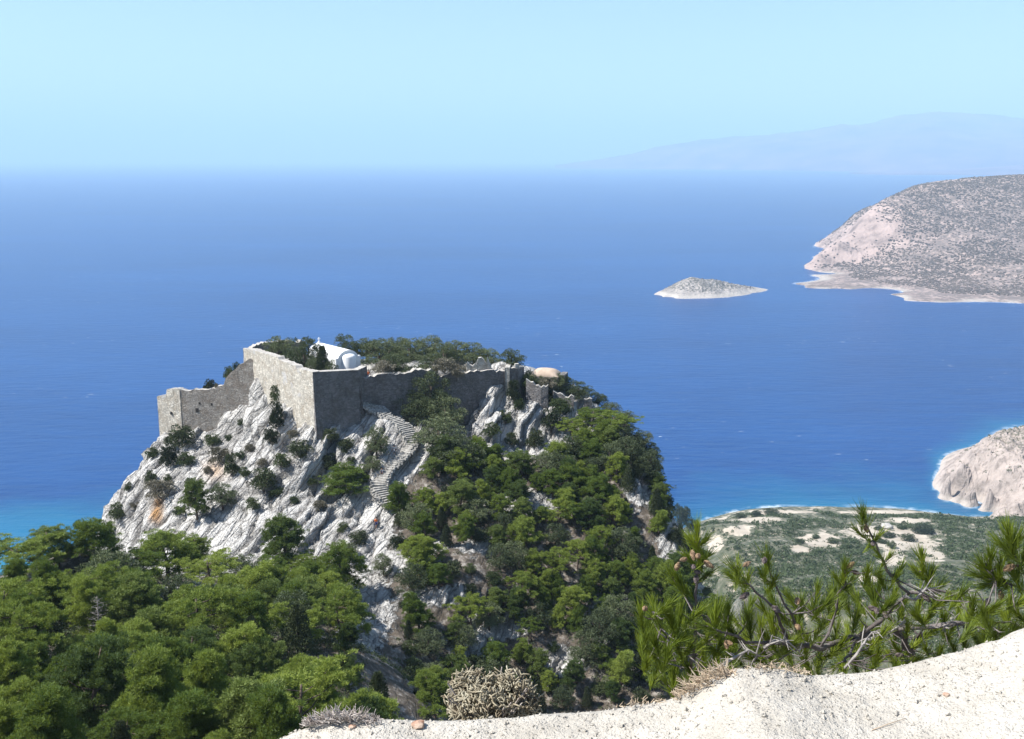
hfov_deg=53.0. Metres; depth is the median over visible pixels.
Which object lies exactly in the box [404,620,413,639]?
cypress tree
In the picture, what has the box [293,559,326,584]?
pine tree
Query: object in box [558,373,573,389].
evergreen oak
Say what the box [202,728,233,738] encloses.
pine tree
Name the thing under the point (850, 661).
dead branch
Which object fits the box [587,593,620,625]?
pine tree
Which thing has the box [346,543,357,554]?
evergreen oak
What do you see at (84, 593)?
pine tree
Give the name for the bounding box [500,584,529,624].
pine tree
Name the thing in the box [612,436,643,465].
evergreen oak
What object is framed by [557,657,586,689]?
pine tree
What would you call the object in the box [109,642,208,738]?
pine tree
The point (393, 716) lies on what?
pine tree
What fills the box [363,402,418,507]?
stone stairway
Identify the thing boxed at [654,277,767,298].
islet
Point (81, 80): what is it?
sky
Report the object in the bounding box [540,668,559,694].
pine tree
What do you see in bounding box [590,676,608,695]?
shrub
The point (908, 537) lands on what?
shrub
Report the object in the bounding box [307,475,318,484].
shrub
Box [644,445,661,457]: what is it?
evergreen oak
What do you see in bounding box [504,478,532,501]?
pine tree
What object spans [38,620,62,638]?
shrub
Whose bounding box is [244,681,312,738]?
pine tree
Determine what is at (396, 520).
cypress tree
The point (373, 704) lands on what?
pine tree
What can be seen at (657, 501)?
cypress tree
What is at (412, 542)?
pine tree
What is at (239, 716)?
pine tree
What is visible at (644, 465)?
evergreen oak
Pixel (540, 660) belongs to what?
pine tree
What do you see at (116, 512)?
shrub
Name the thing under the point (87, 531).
pine tree
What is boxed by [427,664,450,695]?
pine tree
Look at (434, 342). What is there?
evergreen oak
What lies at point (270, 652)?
pine tree
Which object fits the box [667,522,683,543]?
shrub
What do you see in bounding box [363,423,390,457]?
evergreen oak
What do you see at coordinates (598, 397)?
evergreen oak
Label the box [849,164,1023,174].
spur
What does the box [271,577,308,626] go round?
pine tree
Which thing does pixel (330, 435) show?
shrub
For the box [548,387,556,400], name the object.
shrub
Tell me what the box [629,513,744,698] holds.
pine tree
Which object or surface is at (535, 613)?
evergreen oak
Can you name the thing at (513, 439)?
shrub
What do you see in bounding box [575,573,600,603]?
pine tree
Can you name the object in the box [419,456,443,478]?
pine tree
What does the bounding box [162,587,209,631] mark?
pine tree
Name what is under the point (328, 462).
shrub
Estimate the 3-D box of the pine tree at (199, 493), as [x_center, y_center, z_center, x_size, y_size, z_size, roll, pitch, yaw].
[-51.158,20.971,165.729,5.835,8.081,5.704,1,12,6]
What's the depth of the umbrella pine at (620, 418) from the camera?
174.25 m
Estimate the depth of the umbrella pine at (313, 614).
103.78 m
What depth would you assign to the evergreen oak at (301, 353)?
180.30 m
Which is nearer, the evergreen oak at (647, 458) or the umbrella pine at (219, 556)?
the umbrella pine at (219, 556)
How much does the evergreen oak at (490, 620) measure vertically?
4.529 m
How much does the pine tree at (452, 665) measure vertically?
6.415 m
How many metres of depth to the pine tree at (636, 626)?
142.43 m
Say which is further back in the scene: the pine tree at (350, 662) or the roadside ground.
the pine tree at (350, 662)
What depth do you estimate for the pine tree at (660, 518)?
156.54 m
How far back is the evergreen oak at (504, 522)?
154.99 m
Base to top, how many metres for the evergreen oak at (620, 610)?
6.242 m
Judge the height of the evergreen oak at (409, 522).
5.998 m
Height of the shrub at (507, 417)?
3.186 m
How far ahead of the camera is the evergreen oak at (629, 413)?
178.40 m
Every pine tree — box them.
[0,558,29,599]
[0,634,45,703]
[0,674,39,716]
[0,697,23,738]
[2,681,89,738]
[4,587,56,662]
[5,583,46,624]
[12,698,37,735]
[18,639,50,682]
[26,523,89,567]
[28,555,79,622]
[32,656,89,718]
[42,629,138,736]
[46,633,87,674]
[57,516,124,563]
[64,572,121,638]
[68,630,115,699]
[86,616,122,639]
[101,659,162,719]
[105,570,169,631]
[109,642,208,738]
[112,566,162,619]
[115,625,150,685]
[122,616,161,642]
[132,603,181,643]
[134,633,232,691]
[137,528,211,580]
[148,685,225,738]
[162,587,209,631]
[167,532,212,568]
[170,623,229,683]
[175,477,213,519]
[180,617,219,643]
[180,647,228,709]
[197,621,270,677]
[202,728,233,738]
[203,583,214,592]
[204,581,244,630]
[205,573,237,619]
[207,670,303,738]
[208,701,248,737]
[222,587,275,649]
[225,642,272,688]
[235,558,279,607]
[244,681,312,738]
[253,672,307,731]
[254,636,293,676]
[256,564,289,588]
[257,577,285,631]
[259,511,314,571]
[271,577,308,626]
[279,565,324,586]
[282,652,314,704]
[283,573,342,620]
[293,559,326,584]
[295,663,343,716]
[314,539,372,588]
[317,568,347,604]
[318,461,369,496]
[328,609,360,639]
[328,685,400,718]
[329,586,370,634]
[330,650,364,691]
[331,620,359,653]
[346,694,399,719]
[380,696,403,719]
[382,481,414,513]
[396,534,425,559]
[400,591,436,634]
[405,541,437,578]
[406,510,438,537]
[407,667,449,720]
[410,487,435,511]
[417,562,452,588]
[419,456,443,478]
[422,535,449,560]
[426,433,453,468]
[426,491,449,515]
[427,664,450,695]
[438,653,481,680]
[440,478,479,513]
[442,616,470,644]
[444,446,478,478]
[450,512,477,542]
[451,645,466,661]
[456,509,478,523]
[460,477,476,496]
[466,435,489,447]
[466,438,496,468]
[475,478,494,507]
[479,637,512,674]
[483,464,505,492]
[485,523,512,548]
[486,586,509,612]
[487,443,504,461]
[487,454,510,480]
[487,492,513,520]
[496,466,521,494]
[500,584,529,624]
[501,447,540,475]
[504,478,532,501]
[506,515,547,548]
[510,496,540,528]
[511,637,534,663]
[521,547,544,575]
[524,647,551,682]
[528,472,547,492]
[531,569,556,590]
[532,506,552,525]
[535,585,552,610]
[538,440,574,463]
[538,467,567,497]
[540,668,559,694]
[543,487,577,523]
[548,573,568,603]
[548,600,565,628]
[555,456,578,484]
[555,482,578,509]
[555,585,589,618]
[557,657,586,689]
[559,462,595,498]
[565,605,584,631]
[571,427,595,449]
[571,437,604,463]
[573,497,606,530]
[573,557,609,586]
[574,459,586,476]
[574,472,613,500]
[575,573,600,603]
[582,464,599,483]
[582,535,616,570]
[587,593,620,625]
[589,419,612,446]
[591,642,614,668]
[597,575,624,596]
[598,494,633,528]
[599,424,624,452]
[601,451,629,482]
[603,485,623,502]
[603,649,637,684]
[604,560,630,583]
[605,679,624,703]
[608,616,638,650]
[622,551,644,586]
[624,526,642,547]
[625,591,643,615]
[628,616,640,640]
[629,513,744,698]
[629,568,659,605]
[635,654,679,688]
[643,556,665,577]
[646,509,671,534]
[647,472,671,490]
[648,493,667,512]
[648,621,682,654]
[651,483,671,499]
[651,559,674,599]
[660,586,688,615]
[667,549,702,581]
[668,567,702,607]
[684,498,996,674]
[686,593,723,619]
[693,622,711,656]
[694,547,707,569]
[958,510,1023,643]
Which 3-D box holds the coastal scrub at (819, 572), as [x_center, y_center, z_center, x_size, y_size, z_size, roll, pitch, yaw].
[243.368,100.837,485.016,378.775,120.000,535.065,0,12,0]
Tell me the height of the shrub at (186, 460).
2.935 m
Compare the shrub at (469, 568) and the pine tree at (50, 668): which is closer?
the pine tree at (50, 668)
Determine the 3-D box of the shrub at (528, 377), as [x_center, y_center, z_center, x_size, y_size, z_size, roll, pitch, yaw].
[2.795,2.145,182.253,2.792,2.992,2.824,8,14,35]
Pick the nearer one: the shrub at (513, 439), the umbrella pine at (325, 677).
the umbrella pine at (325, 677)
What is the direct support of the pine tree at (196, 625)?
on the hillside
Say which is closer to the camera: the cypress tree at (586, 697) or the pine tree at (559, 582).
the cypress tree at (586, 697)
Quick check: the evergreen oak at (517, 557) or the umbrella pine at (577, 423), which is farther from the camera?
the umbrella pine at (577, 423)
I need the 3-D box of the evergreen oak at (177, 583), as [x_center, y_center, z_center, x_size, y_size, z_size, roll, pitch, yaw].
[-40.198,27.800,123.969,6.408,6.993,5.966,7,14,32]
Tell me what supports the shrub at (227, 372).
on the castle
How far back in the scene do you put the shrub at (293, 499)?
163.30 m
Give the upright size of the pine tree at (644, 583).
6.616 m
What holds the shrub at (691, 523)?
on the coast terrace
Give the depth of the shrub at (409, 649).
131.38 m
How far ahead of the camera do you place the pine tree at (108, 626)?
93.61 m
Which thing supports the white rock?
on the coast terrace
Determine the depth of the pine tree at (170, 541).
137.31 m
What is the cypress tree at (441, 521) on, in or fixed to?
on the hillside
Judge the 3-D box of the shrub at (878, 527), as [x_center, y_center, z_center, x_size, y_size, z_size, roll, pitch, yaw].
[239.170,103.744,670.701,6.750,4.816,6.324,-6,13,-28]
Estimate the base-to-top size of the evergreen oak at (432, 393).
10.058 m
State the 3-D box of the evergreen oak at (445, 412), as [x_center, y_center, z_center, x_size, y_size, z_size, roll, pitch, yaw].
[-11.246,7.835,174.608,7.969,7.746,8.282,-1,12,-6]
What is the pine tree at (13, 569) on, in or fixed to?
on the hillside
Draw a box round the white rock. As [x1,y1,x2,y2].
[881,523,893,528]
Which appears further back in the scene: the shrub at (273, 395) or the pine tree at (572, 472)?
the shrub at (273, 395)
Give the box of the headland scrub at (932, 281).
[810,174,1023,296]
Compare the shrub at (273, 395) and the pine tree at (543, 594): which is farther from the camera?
the shrub at (273, 395)
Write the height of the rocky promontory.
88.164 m
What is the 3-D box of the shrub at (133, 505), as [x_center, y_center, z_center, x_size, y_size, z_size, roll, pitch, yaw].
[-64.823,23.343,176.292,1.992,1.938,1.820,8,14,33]
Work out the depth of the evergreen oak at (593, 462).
166.61 m
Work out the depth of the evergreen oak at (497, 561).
148.28 m
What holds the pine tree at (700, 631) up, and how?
on the hillside
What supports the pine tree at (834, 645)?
on the roadside ground
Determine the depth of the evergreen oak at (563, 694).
133.65 m
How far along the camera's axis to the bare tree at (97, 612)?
100.45 m
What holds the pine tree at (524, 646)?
on the hillside
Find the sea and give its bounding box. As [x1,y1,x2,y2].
[0,161,1023,572]
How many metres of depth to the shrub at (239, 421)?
184.99 m
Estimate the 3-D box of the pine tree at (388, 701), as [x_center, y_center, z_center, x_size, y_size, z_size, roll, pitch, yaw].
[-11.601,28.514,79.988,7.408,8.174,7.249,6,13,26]
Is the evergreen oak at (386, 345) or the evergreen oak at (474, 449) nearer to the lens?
the evergreen oak at (474, 449)
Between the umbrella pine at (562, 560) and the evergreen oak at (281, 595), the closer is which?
the evergreen oak at (281, 595)
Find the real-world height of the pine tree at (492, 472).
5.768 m
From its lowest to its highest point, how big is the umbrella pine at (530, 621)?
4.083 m
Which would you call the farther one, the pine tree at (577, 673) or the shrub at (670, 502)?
the shrub at (670, 502)
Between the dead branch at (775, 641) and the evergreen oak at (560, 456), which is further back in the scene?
the evergreen oak at (560, 456)
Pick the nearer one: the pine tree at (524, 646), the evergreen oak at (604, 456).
the pine tree at (524, 646)
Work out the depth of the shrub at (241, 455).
174.72 m
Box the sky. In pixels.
[0,0,1023,160]
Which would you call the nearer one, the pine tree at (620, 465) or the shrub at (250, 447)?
the pine tree at (620, 465)
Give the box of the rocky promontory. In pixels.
[932,425,1023,517]
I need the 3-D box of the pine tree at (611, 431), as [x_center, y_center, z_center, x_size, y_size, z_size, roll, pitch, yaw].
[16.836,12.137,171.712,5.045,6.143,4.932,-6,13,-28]
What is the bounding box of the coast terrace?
[683,506,1023,627]
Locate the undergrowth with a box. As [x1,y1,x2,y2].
[0,459,685,738]
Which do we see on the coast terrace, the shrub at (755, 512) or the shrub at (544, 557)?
the shrub at (755, 512)
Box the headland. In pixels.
[796,175,1023,302]
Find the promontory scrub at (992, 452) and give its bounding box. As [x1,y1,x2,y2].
[953,426,1023,489]
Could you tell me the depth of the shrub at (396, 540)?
153.00 m
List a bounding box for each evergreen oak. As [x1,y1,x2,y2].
[74,548,143,592]
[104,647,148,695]
[140,567,162,594]
[158,573,200,606]
[206,482,238,509]
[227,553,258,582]
[262,335,294,358]
[267,588,329,642]
[281,336,320,366]
[305,356,321,369]
[325,358,338,369]
[334,333,362,351]
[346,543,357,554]
[351,337,377,357]
[360,338,402,365]
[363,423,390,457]
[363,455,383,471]
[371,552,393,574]
[380,351,403,372]
[382,336,414,355]
[389,337,428,361]
[394,355,414,372]
[394,561,428,595]
[398,501,432,533]
[400,389,435,426]
[407,416,468,453]
[408,369,452,416]
[410,626,446,657]
[414,352,438,373]
[415,334,447,358]
[420,660,444,678]
[424,393,468,429]
[427,341,457,364]
[429,433,476,466]
[437,339,468,361]
[449,624,478,648]
[456,342,496,363]
[462,496,493,523]
[463,443,487,472]
[471,348,500,363]
[472,601,505,630]
[474,653,514,680]
[486,542,515,569]
[494,512,513,532]
[498,348,526,366]
[500,540,534,569]
[523,373,546,392]
[524,599,553,626]
[529,450,560,476]
[543,522,571,545]
[548,449,576,471]
[551,373,567,391]
[552,684,577,709]
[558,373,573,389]
[560,434,584,456]
[565,380,595,399]
[566,629,605,670]
[581,496,603,518]
[581,606,626,645]
[584,456,603,476]
[589,440,627,469]
[590,392,609,405]
[593,593,637,624]
[600,401,622,418]
[603,526,646,560]
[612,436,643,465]
[613,410,636,425]
[614,424,643,447]
[630,453,651,470]
[632,448,664,476]
[635,431,659,449]
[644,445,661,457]
[651,460,663,472]
[700,588,721,608]
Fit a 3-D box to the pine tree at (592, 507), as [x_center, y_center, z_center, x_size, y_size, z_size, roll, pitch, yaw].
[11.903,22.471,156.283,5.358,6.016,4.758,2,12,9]
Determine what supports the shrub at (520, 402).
on the hillside
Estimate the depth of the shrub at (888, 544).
610.16 m
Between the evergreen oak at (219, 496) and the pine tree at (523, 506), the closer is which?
the pine tree at (523, 506)
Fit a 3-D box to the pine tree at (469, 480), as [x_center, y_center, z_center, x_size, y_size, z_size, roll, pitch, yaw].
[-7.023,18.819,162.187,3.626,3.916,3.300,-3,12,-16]
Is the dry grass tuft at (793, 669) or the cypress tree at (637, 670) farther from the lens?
the cypress tree at (637, 670)
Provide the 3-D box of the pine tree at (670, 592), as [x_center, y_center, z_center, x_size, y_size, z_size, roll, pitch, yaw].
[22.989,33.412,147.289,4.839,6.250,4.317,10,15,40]
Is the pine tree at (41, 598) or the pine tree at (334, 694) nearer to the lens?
the pine tree at (334, 694)
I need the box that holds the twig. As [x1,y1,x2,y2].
[872,718,905,729]
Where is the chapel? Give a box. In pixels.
[310,337,360,369]
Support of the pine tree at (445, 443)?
on the hillside
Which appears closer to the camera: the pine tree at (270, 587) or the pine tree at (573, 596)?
the pine tree at (270, 587)
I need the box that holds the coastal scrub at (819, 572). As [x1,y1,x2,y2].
[685,507,1023,674]
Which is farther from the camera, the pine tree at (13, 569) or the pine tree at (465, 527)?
the pine tree at (465, 527)
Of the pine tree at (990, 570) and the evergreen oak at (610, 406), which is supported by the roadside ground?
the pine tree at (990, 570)
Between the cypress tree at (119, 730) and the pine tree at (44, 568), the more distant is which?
the pine tree at (44, 568)
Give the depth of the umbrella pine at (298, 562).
146.09 m
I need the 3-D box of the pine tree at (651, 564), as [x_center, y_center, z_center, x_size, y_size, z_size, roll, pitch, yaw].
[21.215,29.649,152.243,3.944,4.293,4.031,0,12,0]
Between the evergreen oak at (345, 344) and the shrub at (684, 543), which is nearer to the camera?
the shrub at (684, 543)
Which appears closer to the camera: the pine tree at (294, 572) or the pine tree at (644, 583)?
the pine tree at (294, 572)
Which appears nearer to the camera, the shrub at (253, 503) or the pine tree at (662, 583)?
the pine tree at (662, 583)
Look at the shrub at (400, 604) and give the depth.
140.33 m
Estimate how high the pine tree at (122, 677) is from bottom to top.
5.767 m
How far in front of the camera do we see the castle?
178.49 m
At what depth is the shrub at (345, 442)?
168.79 m
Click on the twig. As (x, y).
(887, 724)
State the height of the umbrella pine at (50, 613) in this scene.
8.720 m
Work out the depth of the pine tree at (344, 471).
163.35 m
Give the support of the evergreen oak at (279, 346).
on the hillside
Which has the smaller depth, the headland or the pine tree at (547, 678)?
the pine tree at (547, 678)
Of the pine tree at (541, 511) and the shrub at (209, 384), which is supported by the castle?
the shrub at (209, 384)
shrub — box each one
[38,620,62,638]
[106,501,124,520]
[124,482,132,491]
[129,502,138,509]
[142,470,156,481]
[143,479,174,499]
[144,446,159,457]
[158,442,179,467]
[163,424,196,447]
[163,473,172,480]
[171,506,182,516]
[174,451,195,466]
[202,466,212,473]
[203,379,215,388]
[203,433,221,446]
[207,447,229,463]
[223,366,233,378]
[223,453,239,476]
[225,434,231,441]
[232,362,239,369]
[235,450,244,458]
[237,418,242,425]
[238,467,250,476]
[243,443,255,451]
[245,497,259,510]
[249,466,277,492]
[255,458,267,466]
[261,426,280,443]
[268,399,284,429]
[268,486,283,497]
[269,385,279,401]
[272,453,290,467]
[285,439,313,458]
[286,429,298,438]
[289,496,299,504]
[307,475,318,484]
[312,500,327,511]
[321,453,336,469]
[322,427,339,443]
[336,437,354,453]
[336,521,347,532]
[346,456,354,463]
[348,529,368,544]
[369,360,396,373]
[389,532,405,550]
[398,600,405,607]
[401,640,420,655]
[403,655,422,676]
[412,683,434,700]
[431,357,457,373]
[440,483,454,498]
[445,560,462,577]
[448,364,466,379]
[463,563,476,574]
[463,583,477,595]
[467,653,485,670]
[471,527,489,543]
[480,421,501,437]
[484,570,503,587]
[499,409,512,424]
[504,432,518,445]
[505,379,520,400]
[512,397,525,409]
[521,373,534,386]
[525,428,544,448]
[531,675,540,684]
[536,377,557,391]
[540,408,561,431]
[543,553,559,567]
[547,641,559,653]
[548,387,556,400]
[549,397,572,413]
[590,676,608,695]
[632,686,650,703]
[633,650,650,662]
[643,469,654,484]
[664,496,675,510]
[664,505,673,522]
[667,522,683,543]
[673,502,691,528]
[678,534,694,551]
[678,671,685,689]
[686,518,695,530]
[733,513,745,518]
[750,510,763,516]
[762,507,778,514]
[794,538,804,542]
[826,537,841,543]
[840,542,853,548]
[873,524,882,529]
[880,531,896,538]
[885,540,896,548]
[896,524,906,529]
[901,533,915,541]
[909,523,934,534]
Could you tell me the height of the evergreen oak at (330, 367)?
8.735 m
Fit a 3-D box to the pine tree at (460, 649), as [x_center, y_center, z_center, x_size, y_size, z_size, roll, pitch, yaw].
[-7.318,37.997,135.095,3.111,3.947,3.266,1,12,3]
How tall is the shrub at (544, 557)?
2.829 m
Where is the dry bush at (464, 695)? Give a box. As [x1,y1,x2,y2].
[441,664,545,720]
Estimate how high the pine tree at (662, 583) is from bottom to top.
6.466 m
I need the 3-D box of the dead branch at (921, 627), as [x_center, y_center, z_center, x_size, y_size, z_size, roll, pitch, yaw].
[2.142,1.377,5.467,0.509,0.186,0.139,0,12,0]
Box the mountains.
[555,111,1023,170]
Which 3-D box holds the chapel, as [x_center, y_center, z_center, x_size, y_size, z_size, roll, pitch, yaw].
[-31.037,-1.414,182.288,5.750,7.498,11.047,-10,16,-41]
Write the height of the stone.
0.034 m
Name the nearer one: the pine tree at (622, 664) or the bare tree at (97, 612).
the bare tree at (97, 612)
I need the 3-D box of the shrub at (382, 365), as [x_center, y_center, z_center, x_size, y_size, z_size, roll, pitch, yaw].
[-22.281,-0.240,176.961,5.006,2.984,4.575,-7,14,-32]
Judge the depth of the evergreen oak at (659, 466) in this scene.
172.88 m
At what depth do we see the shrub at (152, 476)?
176.49 m
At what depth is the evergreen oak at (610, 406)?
182.10 m
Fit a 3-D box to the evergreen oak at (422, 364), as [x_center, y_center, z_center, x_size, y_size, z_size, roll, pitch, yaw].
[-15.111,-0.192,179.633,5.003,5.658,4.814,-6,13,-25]
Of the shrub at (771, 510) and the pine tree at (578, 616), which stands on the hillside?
the pine tree at (578, 616)
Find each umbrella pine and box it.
[0,532,67,574]
[0,575,58,640]
[0,596,70,649]
[6,570,72,599]
[45,559,124,605]
[73,566,166,596]
[85,701,164,738]
[113,546,172,575]
[161,583,244,629]
[171,547,241,586]
[218,648,363,733]
[240,553,288,577]
[264,601,326,650]
[277,549,321,569]
[300,581,375,632]
[308,655,332,673]
[442,591,493,632]
[500,570,543,601]
[514,617,543,640]
[540,546,582,573]
[551,417,590,440]
[557,495,585,526]
[562,539,596,569]
[573,406,612,426]
[581,524,619,544]
[588,410,644,430]
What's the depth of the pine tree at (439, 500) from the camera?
158.73 m
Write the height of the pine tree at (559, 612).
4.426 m
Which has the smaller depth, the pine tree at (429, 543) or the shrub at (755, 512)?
the pine tree at (429, 543)
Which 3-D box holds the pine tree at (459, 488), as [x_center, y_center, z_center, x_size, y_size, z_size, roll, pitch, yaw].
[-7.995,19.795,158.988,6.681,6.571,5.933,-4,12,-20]
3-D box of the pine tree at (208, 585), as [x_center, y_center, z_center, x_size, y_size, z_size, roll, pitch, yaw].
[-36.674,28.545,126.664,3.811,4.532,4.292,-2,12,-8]
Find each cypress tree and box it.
[110,719,132,738]
[240,614,264,670]
[276,602,320,662]
[315,345,332,369]
[367,671,397,718]
[393,508,403,526]
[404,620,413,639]
[434,507,448,532]
[439,524,453,547]
[440,677,450,714]
[533,680,546,712]
[581,686,594,709]
[619,465,637,493]
[621,497,631,518]
[632,460,641,478]
[632,652,648,684]
[647,488,663,516]
[647,545,656,561]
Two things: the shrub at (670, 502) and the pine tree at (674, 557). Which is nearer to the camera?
the pine tree at (674, 557)
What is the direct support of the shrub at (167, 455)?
on the hillside
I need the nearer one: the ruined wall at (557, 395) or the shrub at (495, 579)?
the shrub at (495, 579)
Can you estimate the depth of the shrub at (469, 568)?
146.18 m
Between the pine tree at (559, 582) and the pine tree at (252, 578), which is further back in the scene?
the pine tree at (559, 582)
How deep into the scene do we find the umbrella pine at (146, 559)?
128.05 m
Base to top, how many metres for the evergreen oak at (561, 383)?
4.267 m
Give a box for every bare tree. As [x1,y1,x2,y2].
[85,597,107,631]
[133,520,145,545]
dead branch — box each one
[708,631,763,672]
[763,628,803,655]
[844,626,882,668]
[868,613,959,646]
[901,574,993,615]
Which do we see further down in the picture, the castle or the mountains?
the castle
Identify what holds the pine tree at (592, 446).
on the hillside
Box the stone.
[411,720,423,728]
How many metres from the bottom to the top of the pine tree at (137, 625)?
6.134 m
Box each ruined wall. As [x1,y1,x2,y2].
[464,356,491,372]
[526,378,547,408]
[553,390,573,410]
[584,397,591,414]
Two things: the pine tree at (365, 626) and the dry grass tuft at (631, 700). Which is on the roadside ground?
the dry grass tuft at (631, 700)
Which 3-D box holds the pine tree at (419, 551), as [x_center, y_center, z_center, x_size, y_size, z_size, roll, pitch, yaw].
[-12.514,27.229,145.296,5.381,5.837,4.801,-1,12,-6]
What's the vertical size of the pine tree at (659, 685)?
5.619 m
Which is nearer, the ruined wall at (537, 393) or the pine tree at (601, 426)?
the pine tree at (601, 426)
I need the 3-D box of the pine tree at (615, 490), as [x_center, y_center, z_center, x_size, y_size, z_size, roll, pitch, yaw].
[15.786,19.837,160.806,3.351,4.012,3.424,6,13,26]
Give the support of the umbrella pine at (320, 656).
on the hillside
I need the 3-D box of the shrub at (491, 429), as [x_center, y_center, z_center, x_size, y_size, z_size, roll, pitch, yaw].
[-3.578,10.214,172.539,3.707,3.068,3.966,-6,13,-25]
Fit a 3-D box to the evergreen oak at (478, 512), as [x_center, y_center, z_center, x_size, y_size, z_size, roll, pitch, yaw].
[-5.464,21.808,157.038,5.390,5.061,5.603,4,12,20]
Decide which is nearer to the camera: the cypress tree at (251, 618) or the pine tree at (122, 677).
the pine tree at (122, 677)
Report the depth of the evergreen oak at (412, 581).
141.62 m
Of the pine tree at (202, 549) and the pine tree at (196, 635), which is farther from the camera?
the pine tree at (202, 549)
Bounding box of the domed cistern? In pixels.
[529,367,567,393]
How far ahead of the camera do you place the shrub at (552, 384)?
181.65 m
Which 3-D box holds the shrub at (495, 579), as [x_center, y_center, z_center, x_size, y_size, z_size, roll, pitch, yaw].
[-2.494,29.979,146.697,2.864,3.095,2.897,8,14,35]
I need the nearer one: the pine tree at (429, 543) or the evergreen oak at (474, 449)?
the pine tree at (429, 543)
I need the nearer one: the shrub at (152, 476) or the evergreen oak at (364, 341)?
the shrub at (152, 476)
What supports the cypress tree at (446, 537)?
on the hillside
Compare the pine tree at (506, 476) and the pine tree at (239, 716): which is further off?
the pine tree at (506, 476)
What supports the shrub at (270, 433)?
on the hillside
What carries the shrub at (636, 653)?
on the hillside
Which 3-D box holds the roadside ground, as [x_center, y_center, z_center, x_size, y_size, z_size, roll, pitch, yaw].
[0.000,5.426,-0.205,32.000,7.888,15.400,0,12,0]
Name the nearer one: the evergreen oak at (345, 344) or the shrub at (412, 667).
the shrub at (412, 667)
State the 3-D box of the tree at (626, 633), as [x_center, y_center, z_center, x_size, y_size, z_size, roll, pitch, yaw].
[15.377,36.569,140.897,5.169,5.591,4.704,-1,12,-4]
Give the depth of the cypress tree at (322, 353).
174.71 m
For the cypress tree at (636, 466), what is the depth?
166.12 m
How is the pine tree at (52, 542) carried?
on the hillside
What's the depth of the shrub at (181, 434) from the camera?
184.52 m
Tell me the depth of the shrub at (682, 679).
137.18 m
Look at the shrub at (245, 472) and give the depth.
170.73 m
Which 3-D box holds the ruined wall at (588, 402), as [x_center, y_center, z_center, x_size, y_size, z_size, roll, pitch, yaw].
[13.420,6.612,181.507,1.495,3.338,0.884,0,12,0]
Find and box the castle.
[157,339,524,439]
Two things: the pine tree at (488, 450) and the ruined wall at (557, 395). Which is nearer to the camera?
the pine tree at (488, 450)
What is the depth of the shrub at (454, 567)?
144.94 m
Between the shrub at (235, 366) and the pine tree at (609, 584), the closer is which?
the pine tree at (609, 584)
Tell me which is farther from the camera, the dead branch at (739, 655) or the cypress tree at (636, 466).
the cypress tree at (636, 466)
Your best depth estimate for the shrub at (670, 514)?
159.29 m
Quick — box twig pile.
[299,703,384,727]
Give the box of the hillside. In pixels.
[0,356,1023,738]
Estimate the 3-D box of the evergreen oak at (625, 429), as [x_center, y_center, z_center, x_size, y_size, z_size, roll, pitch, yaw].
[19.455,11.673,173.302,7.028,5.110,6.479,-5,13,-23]
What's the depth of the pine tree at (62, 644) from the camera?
88.61 m
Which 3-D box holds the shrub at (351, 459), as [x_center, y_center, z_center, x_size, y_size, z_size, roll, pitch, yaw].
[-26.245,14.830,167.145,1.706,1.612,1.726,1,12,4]
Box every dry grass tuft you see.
[616,695,665,707]
[670,658,738,699]
[744,660,811,675]
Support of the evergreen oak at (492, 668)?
on the hillside
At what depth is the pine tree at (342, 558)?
140.78 m
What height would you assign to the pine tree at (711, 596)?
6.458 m
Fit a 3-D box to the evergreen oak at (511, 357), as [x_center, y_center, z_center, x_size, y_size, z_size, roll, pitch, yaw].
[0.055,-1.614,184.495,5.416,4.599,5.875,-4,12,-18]
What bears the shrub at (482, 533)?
on the hillside
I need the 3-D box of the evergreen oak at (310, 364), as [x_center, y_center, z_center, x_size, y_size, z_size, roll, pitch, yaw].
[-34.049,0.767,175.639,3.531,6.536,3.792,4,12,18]
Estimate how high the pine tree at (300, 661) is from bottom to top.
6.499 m
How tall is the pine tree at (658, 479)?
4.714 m
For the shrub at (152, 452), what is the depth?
182.33 m
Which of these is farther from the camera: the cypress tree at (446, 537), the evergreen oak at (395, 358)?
the evergreen oak at (395, 358)
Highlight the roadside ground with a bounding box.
[282,629,1023,738]
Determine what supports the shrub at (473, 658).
on the hillside
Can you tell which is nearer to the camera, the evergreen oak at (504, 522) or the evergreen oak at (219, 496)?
the evergreen oak at (504, 522)
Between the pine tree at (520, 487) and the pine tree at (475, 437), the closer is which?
the pine tree at (520, 487)
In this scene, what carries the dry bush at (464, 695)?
on the roadside ground
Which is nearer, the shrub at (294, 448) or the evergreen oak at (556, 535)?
the evergreen oak at (556, 535)
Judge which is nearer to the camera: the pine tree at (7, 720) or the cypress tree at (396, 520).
the pine tree at (7, 720)
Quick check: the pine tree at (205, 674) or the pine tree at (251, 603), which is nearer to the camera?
the pine tree at (205, 674)
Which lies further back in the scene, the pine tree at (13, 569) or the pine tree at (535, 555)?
the pine tree at (535, 555)
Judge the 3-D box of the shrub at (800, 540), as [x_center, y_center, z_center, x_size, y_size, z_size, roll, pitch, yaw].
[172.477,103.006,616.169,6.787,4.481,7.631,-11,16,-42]
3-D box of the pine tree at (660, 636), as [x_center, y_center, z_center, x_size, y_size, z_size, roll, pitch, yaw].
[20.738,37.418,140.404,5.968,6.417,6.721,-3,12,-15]
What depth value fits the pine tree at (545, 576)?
147.35 m

